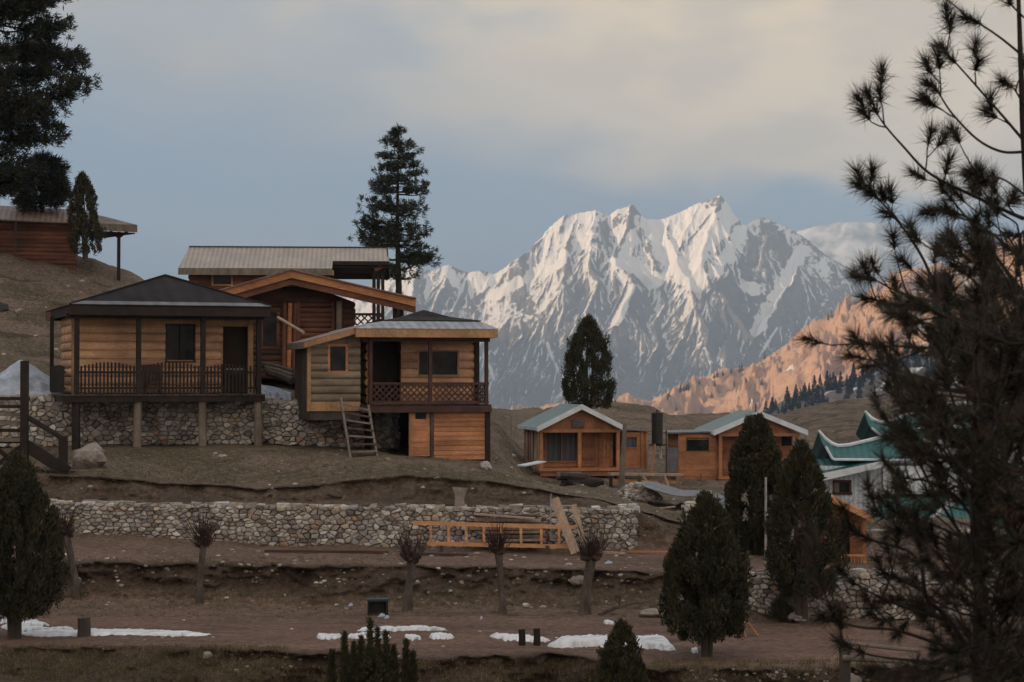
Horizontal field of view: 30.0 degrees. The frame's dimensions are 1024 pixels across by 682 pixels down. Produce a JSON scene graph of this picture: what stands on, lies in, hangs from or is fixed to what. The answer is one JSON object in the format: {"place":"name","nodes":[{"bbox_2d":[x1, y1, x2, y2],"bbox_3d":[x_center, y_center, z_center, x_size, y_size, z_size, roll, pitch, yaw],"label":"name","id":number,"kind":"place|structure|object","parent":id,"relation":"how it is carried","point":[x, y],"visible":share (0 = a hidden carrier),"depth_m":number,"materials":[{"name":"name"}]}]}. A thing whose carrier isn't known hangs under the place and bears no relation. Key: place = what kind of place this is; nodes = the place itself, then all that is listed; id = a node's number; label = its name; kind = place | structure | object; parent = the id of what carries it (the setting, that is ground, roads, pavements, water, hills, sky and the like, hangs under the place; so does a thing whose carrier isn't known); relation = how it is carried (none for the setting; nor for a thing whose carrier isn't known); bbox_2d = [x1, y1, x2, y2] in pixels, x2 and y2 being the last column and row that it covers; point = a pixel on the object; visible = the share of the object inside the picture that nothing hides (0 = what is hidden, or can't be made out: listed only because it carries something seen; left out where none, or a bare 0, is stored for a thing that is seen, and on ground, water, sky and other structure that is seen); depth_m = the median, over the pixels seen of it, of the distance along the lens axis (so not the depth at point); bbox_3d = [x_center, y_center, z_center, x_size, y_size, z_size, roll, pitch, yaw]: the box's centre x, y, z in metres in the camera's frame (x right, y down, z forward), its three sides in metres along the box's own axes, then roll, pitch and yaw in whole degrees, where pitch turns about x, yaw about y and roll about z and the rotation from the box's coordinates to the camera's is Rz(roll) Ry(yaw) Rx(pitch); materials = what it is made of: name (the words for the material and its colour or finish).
{"place":"outdoors","nodes":[
{"label":"outdoors","id":0,"kind":"place"},
{"bbox_2d":[277,316,304,333],"bbox_3d":[-7.299,-0.526,63.024,0.098,0.645,2.294,1,-1,-28],"label":"pole","id":1,"kind":"object","parent":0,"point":[291,325],"visible":1,"depth_m":62.91,"materials":[{"name":"brown wood"}]},
{"bbox_2d":[0,252,1022,681],"bbox_3d":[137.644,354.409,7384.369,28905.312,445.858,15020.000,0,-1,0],"label":"ground","id":2,"kind":"structure","parent":0,"point":[34,294],"depth_m":46.98,"materials":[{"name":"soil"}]},
{"bbox_2d":[0,618,48,625],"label":"snow patch","id":3,"kind":"object","parent":2,"relation":"on","point":[31,622],"visible":0.52,"depth_m":42.75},
{"bbox_2d":[0,450,71,638],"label":"juniper tree","id":4,"kind":"object","parent":2,"relation":"on","point":[25,501],"visible":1,"depth_m":40.15,"materials":[{"name":"green plant"}]},
{"bbox_2d":[1,624,73,631],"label":"snow patch","id":5,"kind":"object","parent":2,"relation":"on","point":[27,628],"visible":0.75,"depth_m":41.94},
{"bbox_2d":[0,361,76,474],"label":"wooden staircase","id":6,"kind":"structure","parent":2,"relation":"on","point":[59,464],"depth_m":53.53,"materials":[{"name":"wood"}]},
{"bbox_2d":[9,148,73,222],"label":"pine tree","id":7,"kind":"object","parent":2,"relation":"on","point":[54,188],"visible":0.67,"depth_m":89.58,"materials":[{"name":"green plant"}]},
{"bbox_2d":[0,0,102,201],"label":"pine tree","id":8,"kind":"object","parent":2,"relation":"on","point":[40,50],"visible":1,"depth_m":83.31,"materials":[{"name":"green plant"}]},
{"bbox_2d":[0,206,136,280],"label":"wooden cabin","id":9,"kind":"object","parent":2,"relation":"on","point":[28,236],"visible":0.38,"depth_m":88.63,"materials":[{"name":"wood"}]},
{"bbox_2d":[57,504,80,599],"bbox_3d":[-10.904,5.140,46.571,0.837,2.429,0.786,0,-1,0],"label":"pollard willow","id":10,"kind":"object","parent":2,"relation":"on","point":[67,529],"visible":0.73,"depth_m":46.49,"materials":[{"name":"brown plant"}]},
{"bbox_2d":[77,617,90,636],"bbox_3d":[-9.135,6.151,40.779,0.287,0.508,0.292,0,-1,0],"label":"tree stump","id":11,"kind":"object","parent":2,"relation":"on","point":[84,626],"visible":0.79,"depth_m":40.66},
{"bbox_2d":[66,170,106,259],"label":"juniper tree","id":12,"kind":"object","parent":2,"relation":"on","point":[82,187],"visible":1,"depth_m":83.85,"materials":[{"name":"green plant"}]},
{"bbox_2d":[72,443,105,468],"bbox_3d":[-12.380,3.417,55.937,0.936,0.858,0.900,0,-1,-19],"label":"boulder","id":13,"kind":"object","parent":2,"relation":"on","point":[90,455],"visible":0.94,"depth_m":55.69,"materials":[{"name":"stone"}]},
{"bbox_2d":[22,628,210,636],"bbox_3d":[-8.575,6.304,41.314,4.316,0.124,1.176,0,-1,0],"label":"snow patch","id":14,"kind":"object","parent":2,"relation":"on","point":[71,632],"visible":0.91,"depth_m":41.05,"materials":[{"name":"snow"}]},
{"bbox_2d":[46,274,271,449],"bbox_3d":[-11.976,0.716,63.709,6.599,5.854,6.776,0,-1,-20],"label":"log cabin","id":15,"kind":"object","parent":2,"relation":"on","point":[194,340],"visible":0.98,"depth_m":61.52,"materials":[{"name":"brown wood"}]},
{"bbox_2d":[142,365,161,393],"bbox_3d":[-11.588,1.233,61.566,0.600,0.950,0.450,0,-1,-20],"label":"chair","id":16,"kind":"object","parent":15,"relation":"on","point":[152,375],"visible":0.54,"depth_m":61.74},
{"bbox_2d":[165,324,195,362],"bbox_3d":[-10.823,0.072,62.357,1.020,1.268,0.130,0,-1,-20],"label":"window","id":17,"kind":"structure","parent":15,"relation":"in","point":[180,338],"depth_m":62.38,"materials":[{"name":"black glass"}]},
{"bbox_2d":[223,326,246,392],"bbox_3d":[-9.105,0.620,63.084,0.942,2.197,0.080,0,-1,-20],"label":"door","id":18,"kind":"structure","parent":15,"relation":"in","point":[234,338],"depth_m":63.07,"materials":[{"name":"wood"}]},
{"bbox_2d":[0,394,400,452],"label":"stone wall","id":19,"kind":"structure","parent":2,"relation":"on","point":[165,423],"depth_m":62.48,"materials":[{"name":"stone"}]},
{"bbox_2d":[0,360,60,395],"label":"tarpaulin","id":20,"kind":"object","parent":19,"relation":"on","point":[39,382],"visible":0.66,"depth_m":63.58,"materials":[{"name":"plastic"}]},
{"bbox_2d":[176,495,228,603],"bbox_3d":[-7.414,5.070,45.913,1.151,2.806,1.104,1,-1,-36],"label":"pollard willow","id":21,"kind":"object","parent":2,"relation":"on","point":[203,540],"visible":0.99,"depth_m":45.91,"materials":[{"name":"brown plant"}]},
{"bbox_2d":[261,384,290,399],"bbox_3d":[-7.888,1.786,63.875,1.016,0.670,1.578,0,-1,-7],"label":"tarpaulin","id":22,"kind":"object","parent":2,"relation":"on","point":[272,392],"visible":0.71,"depth_m":63.92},
{"bbox_2d":[262,362,293,372],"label":"log","id":23,"kind":"object","parent":2,"relation":"on","point":[288,369],"visible":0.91,"depth_m":65.64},
{"bbox_2d":[263,365,293,377],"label":"log","id":24,"kind":"object","parent":2,"relation":"on","point":[266,367],"visible":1,"depth_m":65.25,"materials":[{"name":"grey wood"}]},
{"bbox_2d":[265,369,294,384],"bbox_3d":[-7.886,1.214,64.934,1.103,0.555,0.263,-1,-1,29],"label":"log","id":25,"kind":"object","parent":2,"relation":"on","point":[283,377],"visible":1,"depth_m":64.82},
{"bbox_2d":[178,246,389,325],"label":"wooden house","id":26,"kind":"structure","parent":2,"relation":"on","point":[218,267],"depth_m":79.55,"materials":[{"name":"grey wood"}]},
{"bbox_2d":[211,275,232,285],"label":"window","id":27,"kind":"structure","parent":26,"relation":"in","point":[217,280],"depth_m":78.66,"materials":[{"name":"black glass"}]},
{"bbox_2d":[219,269,415,378],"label":"wooden house","id":28,"kind":"structure","parent":2,"relation":"on","point":[310,304],"depth_m":70.09,"materials":[{"name":"brown wood"}]},
{"bbox_2d":[261,308,279,348],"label":"window","id":29,"kind":"structure","parent":28,"relation":"in","point":[270,327],"depth_m":70.22,"materials":[{"name":"black glass"}]},
{"bbox_2d":[265,550,388,552],"bbox_3d":[-4.861,5.516,50.120,3.239,0.086,0.140,0,-1,0],"label":"fallen plank","id":30,"kind":"object","parent":2,"relation":"on","point":[341,551],"visible":1,"depth_m":50.05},
{"bbox_2d":[317,633,340,639],"bbox_3d":[-3.893,6.282,40.661,0.539,0.116,0.996,0,-1,0],"label":"snow patch","id":31,"kind":"object","parent":2,"relation":"on","point":[322,636],"visible":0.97,"depth_m":40.48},
{"bbox_2d":[41,498,639,550],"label":"stone wall","id":32,"kind":"structure","parent":2,"relation":"on","point":[299,524],"depth_m":51.74,"materials":[{"name":"stone"}]},
{"bbox_2d":[452,487,467,506],"bbox_3d":[-1.424,4.275,52.171,0.437,0.605,0.287,0,-1,0],"label":"standing stone","id":33,"kind":"object","parent":32,"relation":"on","point":[459,492],"visible":1,"depth_m":52.05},
{"bbox_2d":[340,397,377,457],"bbox_3d":[-4.716,2.722,59.351,0.993,1.928,1.890,0,-1,-14],"label":"wooden ladder","id":34,"kind":"object","parent":2,"relation":"on","point":[371,429],"visible":0.96,"depth_m":59.37,"materials":[{"name":"wood"}]},
{"bbox_2d":[324,615,419,681],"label":"juniper tree","id":35,"kind":"object","parent":2,"relation":"on","point":[370,663],"visible":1,"depth_m":30.37,"materials":[{"name":"green plant"}]},
{"bbox_2d":[367,598,388,614],"bbox_3d":[-3.140,6.205,44.669,0.494,0.370,0.350,0,-1,-6],"label":"crate","id":36,"kind":"object","parent":2,"relation":"on","point":[377,606],"visible":0.99,"depth_m":44.78,"materials":[{"name":"black plastic"}]},
{"bbox_2d":[287,310,498,461],"bbox_3d":[-4.072,1.600,62.655,6.228,5.271,4.950,0,-1,-15],"label":"log cabin","id":37,"kind":"object","parent":2,"relation":"on","point":[422,366],"visible":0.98,"depth_m":61.22,"materials":[{"name":"brown wood"}]},
{"bbox_2d":[327,344,348,372],"bbox_3d":[-5.509,0.558,60.406,0.689,0.921,0.130,0,-1,-15],"label":"window","id":38,"kind":"structure","parent":37,"relation":"in","point":[337,353],"depth_m":60.43,"materials":[{"name":"black glass"}]},
{"bbox_2d":[373,341,396,400],"bbox_3d":[-4.229,0.987,62.723,0.925,2.086,0.040,0,-1,-15],"label":"door","id":39,"kind":"structure","parent":37,"relation":"in","point":[384,352],"depth_m":62.72,"materials":[{"name":"wood"}]},
{"bbox_2d":[411,412,429,455],"bbox_3d":[-2.928,2.926,61.064,0.620,1.508,0.065,0,-1,-15],"label":"basement door","id":40,"kind":"structure","parent":37,"relation":"in","point":[420,421],"depth_m":61.04,"materials":[{"name":"orange wood"}]},
{"bbox_2d":[416,350,459,376],"bbox_3d":[-2.426,0.723,62.658,1.464,0.897,0.130,0,-1,-15],"label":"window","id":41,"kind":"structure","parent":37,"relation":"in","point":[445,363],"depth_m":62.72,"materials":[{"name":"black glass"}]},
{"bbox_2d":[347,122,443,317],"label":"pine tree","id":42,"kind":"object","parent":2,"relation":"on","point":[386,231],"visible":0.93,"depth_m":99.92,"materials":[{"name":"green plant"}]},
{"bbox_2d":[357,625,446,631],"bbox_3d":[-2.423,6.324,41.962,2.061,0.120,0.888,0,-1,0],"label":"snow patch","id":43,"kind":"object","parent":2,"relation":"on","point":[411,627],"visible":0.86,"depth_m":41.84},
{"bbox_2d":[393,521,432,611],"bbox_3d":[-2.327,5.386,45.381,0.996,2.348,0.938,0,-1,0],"label":"pollard willow","id":44,"kind":"object","parent":2,"relation":"on","point":[411,558],"visible":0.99,"depth_m":45.28,"materials":[{"name":"brown plant"}]},
{"bbox_2d":[0,268,873,681],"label":"loose stones","id":45,"kind":"object","parent":2,"relation":"on","point":[394,554],"visible":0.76,"depth_m":46.92,"materials":[{"name":"stone"}]},
{"bbox_2d":[429,632,453,639],"bbox_3d":[-1.496,6.276,40.679,0.551,0.106,0.861,0,-1,0],"label":"snow patch","id":46,"kind":"object","parent":2,"relation":"on","point":[436,635],"visible":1,"depth_m":40.43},
{"bbox_2d":[416,552,467,555],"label":"fallen plank","id":47,"kind":"object","parent":2,"relation":"on","point":[449,554],"visible":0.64,"depth_m":49.66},
{"bbox_2d":[413,521,575,552],"bbox_3d":[-0.469,5.214,50.806,4.321,0.858,0.100,0,-1,0],"label":"railing frame","id":48,"kind":"object","parent":2,"relation":"on","point":[483,544],"visible":0.77,"depth_m":50.77,"materials":[{"name":"brown wood"}]},
{"bbox_2d":[473,511,518,614],"bbox_3d":[-0.354,5.272,44.644,0.948,2.534,0.902,1,-1,-29],"label":"pollard willow","id":49,"kind":"object","parent":2,"relation":"on","point":[497,549],"visible":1,"depth_m":44.60,"materials":[{"name":"brown plant"}]},
{"bbox_2d":[490,632,549,642],"bbox_3d":[0.131,6.269,40.418,1.519,0.130,1.007,-1,-1,29],"label":"snow patch","id":50,"kind":"object","parent":2,"relation":"on","point":[509,637],"visible":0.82,"depth_m":40.28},
{"bbox_2d":[518,629,525,645],"bbox_3d":[0.204,6.160,39.437,0.155,0.436,0.156,0,-1,0],"label":"tree stump","id":51,"kind":"object","parent":2,"relation":"on","point":[522,638],"visible":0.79,"depth_m":39.38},
{"bbox_2d":[533,628,540,645],"bbox_3d":[0.511,6.154,39.457,0.155,0.454,0.153,0,-1,0],"label":"tree stump","id":52,"kind":"object","parent":2,"relation":"on","point":[537,637],"visible":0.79,"depth_m":39.40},
{"bbox_2d":[552,497,578,554],"bbox_3d":[1.406,4.911,50.812,0.217,1.500,1.122,1,-1,-34],"label":"leaning plank","id":53,"kind":"object","parent":2,"relation":"on","point":[563,520],"visible":0.86,"depth_m":50.77,"materials":[{"name":"wood"}]},
{"bbox_2d":[569,575,583,585],"bbox_3d":[1.688,5.876,46.810,0.573,0.274,0.276,0,-1,0],"label":"boulder","id":54,"kind":"object","parent":2,"relation":"on","point":[574,580],"visible":0.59,"depth_m":46.72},
{"bbox_2d":[571,504,585,541],"bbox_3d":[1.777,4.858,50.963,0.155,1.008,0.656,1,-1,-26],"label":"leaning plank","id":55,"kind":"object","parent":2,"relation":"on","point":[575,512],"visible":0.86,"depth_m":50.99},
{"bbox_2d":[517,403,650,478],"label":"wooden hut","id":56,"kind":"object","parent":2,"relation":"on","point":[562,437],"visible":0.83,"depth_m":87.12,"materials":[{"name":"orange wood"}]},
{"bbox_2d":[545,432,576,461],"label":"window","id":57,"kind":"structure","parent":56,"relation":"in","point":[559,447],"depth_m":87.14,"materials":[{"name":"grey glass"}]},
{"bbox_2d":[594,432,609,466],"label":"door","id":58,"kind":"structure","parent":56,"relation":"in","point":[601,440],"depth_m":87.48,"materials":[{"name":"orange wood"}]},
{"bbox_2d":[626,436,637,447],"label":"window","id":59,"kind":"structure","parent":56,"relation":"in","point":[631,441],"depth_m":87.27,"materials":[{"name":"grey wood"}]},
{"bbox_2d":[560,313,616,409],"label":"juniper tree","id":60,"kind":"object","parent":2,"relation":"on","point":[588,328],"visible":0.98,"depth_m":91.53,"materials":[{"name":"green plant"}]},
{"bbox_2d":[573,519,612,614],"bbox_3d":[1.926,5.356,44.879,0.972,2.434,1.135,0,-1,0],"label":"pollard willow","id":61,"kind":"object","parent":2,"relation":"on","point":[590,554],"visible":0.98,"depth_m":44.73,"materials":[{"name":"brown plant"}]},
{"bbox_2d":[547,634,675,650],"bbox_3d":[2.021,6.223,39.592,2.618,0.196,2.108,0,-1,0],"label":"snow patch","id":62,"kind":"object","parent":2,"relation":"on","point":[657,641],"visible":0.73,"depth_m":39.20,"materials":[{"name":"snow"}]},
{"bbox_2d":[582,617,648,681],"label":"juniper tree","id":63,"kind":"object","parent":2,"relation":"on","point":[632,668],"visible":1,"depth_m":31.27,"materials":[{"name":"green plant"}]},
{"bbox_2d":[618,423,626,488],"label":"pole","id":64,"kind":"object","parent":2,"relation":"on","point":[621,483],"visible":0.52,"depth_m":79.83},
{"bbox_2d":[598,589,652,614],"bbox_3d":[2.666,6.117,44.669,1.351,0.644,0.167,0,-1,-13],"label":"dead branch","id":65,"kind":"object","parent":2,"relation":"on","point":[606,611],"visible":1,"depth_m":44.63,"materials":[{"name":"wood"}]},
{"bbox_2d":[612,482,663,503],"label":"gravel heap","id":66,"kind":"object","parent":2,"relation":"on","point":[638,492],"visible":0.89,"depth_m":71.57,"materials":[{"name":"stone"}]},
{"bbox_2d":[607,472,683,488],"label":"walkway","id":67,"kind":"structure","parent":2,"relation":"on","point":[677,482],"depth_m":82.50,"materials":[{"name":"brown wood"}]},
{"bbox_2d":[627,550,673,553],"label":"fallen plank","id":68,"kind":"object","parent":2,"relation":"on","point":[653,552],"visible":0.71,"depth_m":50.87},
{"bbox_2d":[638,608,664,617],"bbox_3d":[3.262,6.323,44.383,0.675,0.212,0.527,0,-1,0],"label":"boulder","id":69,"kind":"object","parent":2,"relation":"on","point":[650,612],"visible":0.78,"depth_m":44.25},
{"bbox_2d":[665,430,666,477],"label":"post","id":70,"kind":"object","parent":2,"relation":"on","point":[666,449],"visible":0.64,"depth_m":86.29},
{"bbox_2d":[667,448,677,471],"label":"metal sheet","id":71,"kind":"object","parent":70,"relation":"attached to","point":[672,459],"visible":1,"depth_m":86.39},
{"bbox_2d":[643,481,711,496],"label":"tarpaulin","id":72,"kind":"object","parent":2,"relation":"on","point":[660,487],"visible":0.84,"depth_m":71.76,"materials":[{"name":"plastic"}]},
{"bbox_2d":[681,501,695,520],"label":"stone wall","id":73,"kind":"structure","parent":2,"relation":"on","point":[685,506],"depth_m":54.42,"materials":[{"name":"stone"}]},
{"bbox_2d":[657,489,752,656],"bbox_3d":[3.827,4.619,37.811,1.904,3.485,1.904,0,-1,0],"label":"juniper tree","id":74,"kind":"object","parent":2,"relation":"on","point":[711,590],"visible":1,"depth_m":37.42,"materials":[{"name":"green plant"}]},
{"bbox_2d":[663,404,807,479],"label":"wooden hut","id":75,"kind":"object","parent":2,"relation":"on","point":[704,450],"visible":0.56,"depth_m":88.16,"materials":[{"name":"orange wood"}]},
{"bbox_2d":[686,438,708,450],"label":"window","id":76,"kind":"structure","parent":75,"relation":"in","point":[692,445],"depth_m":88.16,"materials":[{"name":"black glass"}]},
{"bbox_2d":[780,436,792,446],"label":"window","id":77,"kind":"structure","parent":75,"relation":"in","point":[785,441],"depth_m":89.25,"materials":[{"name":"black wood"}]},
{"bbox_2d":[722,412,789,555],"bbox_3d":[6.302,3.780,49.086,1.896,3.945,1.964,0,-1,0],"label":"juniper tree","id":78,"kind":"object","parent":2,"relation":"on","point":[748,470],"visible":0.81,"depth_m":48.72,"materials":[{"name":"green plant"}]},
{"bbox_2d":[764,477,766,562],"bbox_3d":[6.202,4.494,46.720,0.065,2.318,0.066,0,-1,0],"label":"pole","id":79,"kind":"object","parent":2,"relation":"on","point":[765,540],"visible":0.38,"depth_m":46.70,"materials":[{"name":"metal"}]},
{"bbox_2d":[767,596,793,621],"bbox_3d":[6.118,6.113,43.492,0.614,0.697,0.606,0,-1,0],"label":"bush","id":80,"kind":"object","parent":2,"relation":"on","point":[777,606],"visible":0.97,"depth_m":43.39,"materials":[{"name":"green plant"}]},
{"bbox_2d":[788,611,809,621],"bbox_3d":[6.495,6.242,43.301,0.506,0.253,0.570,0,-1,0],"label":"boulder","id":81,"kind":"object","parent":2,"relation":"on","point":[792,617],"visible":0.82,"depth_m":43.11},
{"bbox_2d":[760,437,850,623],"bbox_3d":[6.647,4.323,43.219,2.035,4.351,1.970,0,-1,0],"label":"juniper tree","id":82,"kind":"object","parent":2,"relation":"on","point":[794,492],"visible":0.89,"depth_m":42.90,"materials":[{"name":"green plant"}]},
{"bbox_2d":[819,491,872,562],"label":"wooden outhouse","id":83,"kind":"structure","parent":2,"relation":"on","point":[854,550],"depth_m":46.76,"materials":[{"name":"orange wood"}]},
{"bbox_2d":[835,519,848,558],"bbox_3d":[8.118,5.011,47.067,0.364,1.298,0.030,0,-1,6],"label":"door","id":84,"kind":"structure","parent":83,"relation":"in","point":[844,541],"depth_m":47.05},
{"bbox_2d":[747,568,1023,619],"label":"stone wall","id":85,"kind":"structure","parent":2,"relation":"on","point":[763,590],"depth_m":43.74,"materials":[{"name":"stone"}]},
{"bbox_2d":[839,641,967,681],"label":"rail fence","id":86,"kind":"object","parent":2,"relation":"on","point":[844,671],"visible":0.49,"depth_m":32.81,"materials":[{"name":"wood"}]},
{"bbox_2d":[787,199,1023,681],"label":"pine tree","id":87,"kind":"object","parent":2,"relation":"on","point":[980,448],"visible":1,"depth_m":7.62,"materials":[{"name":"green plant"}]},
{"bbox_2d":[801,401,1023,520],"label":"hotel building","id":88,"kind":"structure","parent":2,"relation":"on","point":[842,465],"depth_m":70.23,"materials":[{"name":"blue"}]},
{"bbox_2d":[832,480,851,494],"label":"window","id":89,"kind":"structure","parent":88,"relation":"in","point":[845,486],"depth_m":70.17,"materials":[{"name":"black glass"}]},
{"bbox_2d":[839,0,1023,460],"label":"pine tree","id":90,"kind":"object","parent":2,"relation":"on","point":[976,176],"visible":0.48,"depth_m":10.99,"materials":[{"name":"green plant"}]},
{"bbox_2d":[867,527,1004,533],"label":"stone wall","id":91,"kind":"structure","parent":2,"relation":"on","point":[874,530],"depth_m":57.90,"materials":[{"name":"stone"}]},
{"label":"timber plank","id":92,"kind":"object","parent":2,"relation":"on","visible":0},
{"bbox_2d":[470,538,545,541],"bbox_3d":[-0.110,5.337,51.253,2.017,0.101,0.160,0,-1,0],"label":"timber plank","id":93,"kind":"object","parent":92,"relation":"on","point":[511,539],"visible":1,"depth_m":51.17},
{"bbox_2d":[479,534,543,537],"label":"timber plank","id":94,"kind":"object","parent":93,"relation":"on","point":[530,536],"visible":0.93,"depth_m":51.17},
{"bbox_2d":[478,530,545,533],"bbox_3d":[-0.012,5.119,51.258,1.822,0.091,0.160,0,-1,0],"label":"timber plank","id":95,"kind":"object","parent":94,"relation":"on","point":[523,531],"visible":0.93,"depth_m":51.18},
{"bbox_2d":[469,526,539,529],"bbox_3d":[-0.205,5.017,51.260,1.884,0.089,0.160,0,-1,0],"label":"timber plank","id":96,"kind":"object","parent":95,"relation":"on","point":[479,528],"visible":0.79,"depth_m":51.18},
{"bbox_2d":[485,522,546,523],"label":"timber plank","id":97,"kind":"object","parent":96,"relation":"on","point":[521,522],"visible":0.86,"depth_m":51.21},
{"bbox_2d":[474,518,540,521],"bbox_3d":[-0.126,4.796,51.264,1.810,0.106,0.160,0,-1,0],"label":"timber plank","id":98,"kind":"object","parent":97,"relation":"on","point":[510,519],"visible":1,"depth_m":51.18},
{"bbox_2d":[474,513,534,518],"bbox_3d":[-0.200,4.678,51.016,1.629,0.158,0.200,0,-1,0],"label":"timber plank","id":99,"kind":"object","parent":98,"relation":"on","point":[494,515],"visible":1,"depth_m":50.92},
{"bbox_2d":[0,0,1023,295],"label":"sky","id":100,"kind":"structure","parent":0,"point":[211,122],"materials":[{"name":"blue"}]},
{"bbox_2d":[340,195,874,409],"bbox_3d":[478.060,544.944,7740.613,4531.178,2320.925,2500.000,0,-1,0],"label":"mountain","id":101,"kind":"structure","parent":0,"point":[707,287],"depth_m":7641.47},
{"bbox_2d":[510,236,1023,414],"bbox_3d":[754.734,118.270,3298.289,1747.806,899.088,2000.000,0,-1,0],"label":"hill","id":102,"kind":"structure","parent":0,"point":[780,370],"depth_m":3279.06,"materials":[{"name":"stone"}]},
{"bbox_2d":[796,221,969,284],"bbox_3d":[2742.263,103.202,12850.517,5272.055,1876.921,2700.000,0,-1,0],"label":"mountain","id":103,"kind":"structure","parent":0,"point":[839,242],"depth_m":12932.37,"materials":[{"name":"snow"}]},
{"bbox_2d":[764,344,1022,413],"bbox_3d":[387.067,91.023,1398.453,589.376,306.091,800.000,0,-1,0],"label":"hill","id":104,"kind":"structure","parent":0,"point":[832,396],"depth_m":1428.91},
{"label":"log","id":105,"kind":"object","parent":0,"visible":0},
{"bbox_2d":[567,479,603,485],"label":"log","id":106,"kind":"object","parent":105,"relation":"on","point":[585,481],"visible":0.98,"depth_m":78.96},
{"bbox_2d":[556,472,586,478],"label":"log","id":107,"kind":"object","parent":106,"relation":"on","point":[558,474],"visible":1,"depth_m":78.98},
{"bbox_2d":[560,472,588,477],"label":"log","id":108,"kind":"object","parent":107,"relation":"on","point":[567,474],"visible":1,"depth_m":78.94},
{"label":"pole","id":109,"kind":"object","parent":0,"visible":0},
{"bbox_2d":[649,409,664,445],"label":"water tank","id":110,"kind":"object","parent":109,"relation":"attached to","point":[657,426],"visible":1,"depth_m":83.04,"materials":[{"name":"black plastic"}]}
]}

